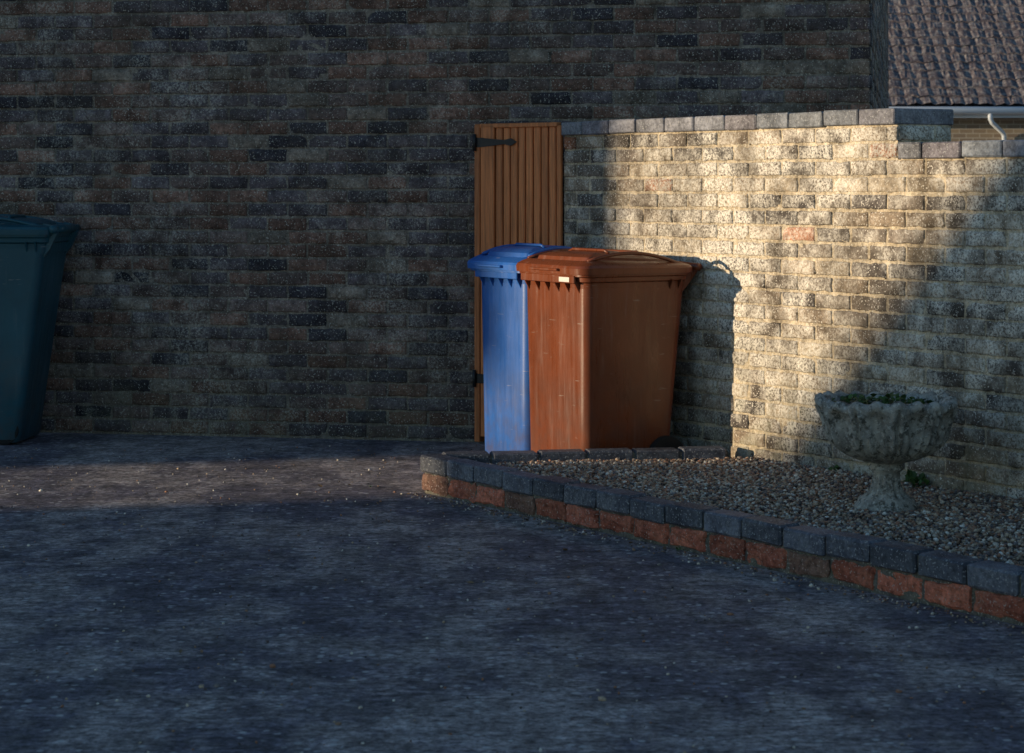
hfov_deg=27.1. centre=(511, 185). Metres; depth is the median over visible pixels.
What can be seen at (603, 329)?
wheelie bin
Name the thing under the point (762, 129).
coping joint
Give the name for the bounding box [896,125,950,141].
end bricks
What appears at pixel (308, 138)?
house brick wall
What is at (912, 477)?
weed plant
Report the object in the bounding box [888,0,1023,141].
bungalow
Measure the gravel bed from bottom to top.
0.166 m
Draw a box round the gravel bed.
[487,456,1023,566]
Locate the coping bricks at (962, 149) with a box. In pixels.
[561,108,1023,158]
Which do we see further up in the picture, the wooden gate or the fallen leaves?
the wooden gate
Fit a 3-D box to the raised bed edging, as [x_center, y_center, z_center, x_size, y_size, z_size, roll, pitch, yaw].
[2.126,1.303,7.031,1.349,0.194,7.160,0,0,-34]
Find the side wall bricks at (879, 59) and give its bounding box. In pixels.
[869,0,888,108]
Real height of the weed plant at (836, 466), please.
0.035 m
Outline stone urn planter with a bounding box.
[814,390,957,512]
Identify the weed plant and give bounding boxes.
[828,464,840,472]
[902,469,929,486]
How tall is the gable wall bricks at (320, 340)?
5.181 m
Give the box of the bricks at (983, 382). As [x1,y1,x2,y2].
[564,158,1023,499]
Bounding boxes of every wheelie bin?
[0,214,80,444]
[467,243,572,453]
[516,247,701,452]
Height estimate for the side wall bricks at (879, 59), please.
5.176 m
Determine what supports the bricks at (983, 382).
on the ground
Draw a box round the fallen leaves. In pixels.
[9,457,1006,710]
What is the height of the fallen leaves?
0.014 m
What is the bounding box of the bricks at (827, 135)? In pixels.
[564,126,900,162]
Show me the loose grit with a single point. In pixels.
(272, 665)
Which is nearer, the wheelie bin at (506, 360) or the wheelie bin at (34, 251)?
the wheelie bin at (506, 360)
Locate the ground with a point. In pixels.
(284, 590)
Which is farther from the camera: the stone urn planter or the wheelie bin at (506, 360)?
the wheelie bin at (506, 360)
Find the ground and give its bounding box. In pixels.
[0,432,1023,752]
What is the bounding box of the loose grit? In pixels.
[0,445,1023,752]
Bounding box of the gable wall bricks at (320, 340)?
[0,0,870,438]
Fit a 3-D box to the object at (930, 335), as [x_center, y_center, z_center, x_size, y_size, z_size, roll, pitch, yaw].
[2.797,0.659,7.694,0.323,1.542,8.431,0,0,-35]
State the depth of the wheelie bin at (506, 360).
10.53 m
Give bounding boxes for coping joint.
[567,124,948,135]
[901,157,1023,159]
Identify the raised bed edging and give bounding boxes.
[420,446,1023,625]
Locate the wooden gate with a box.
[473,122,562,441]

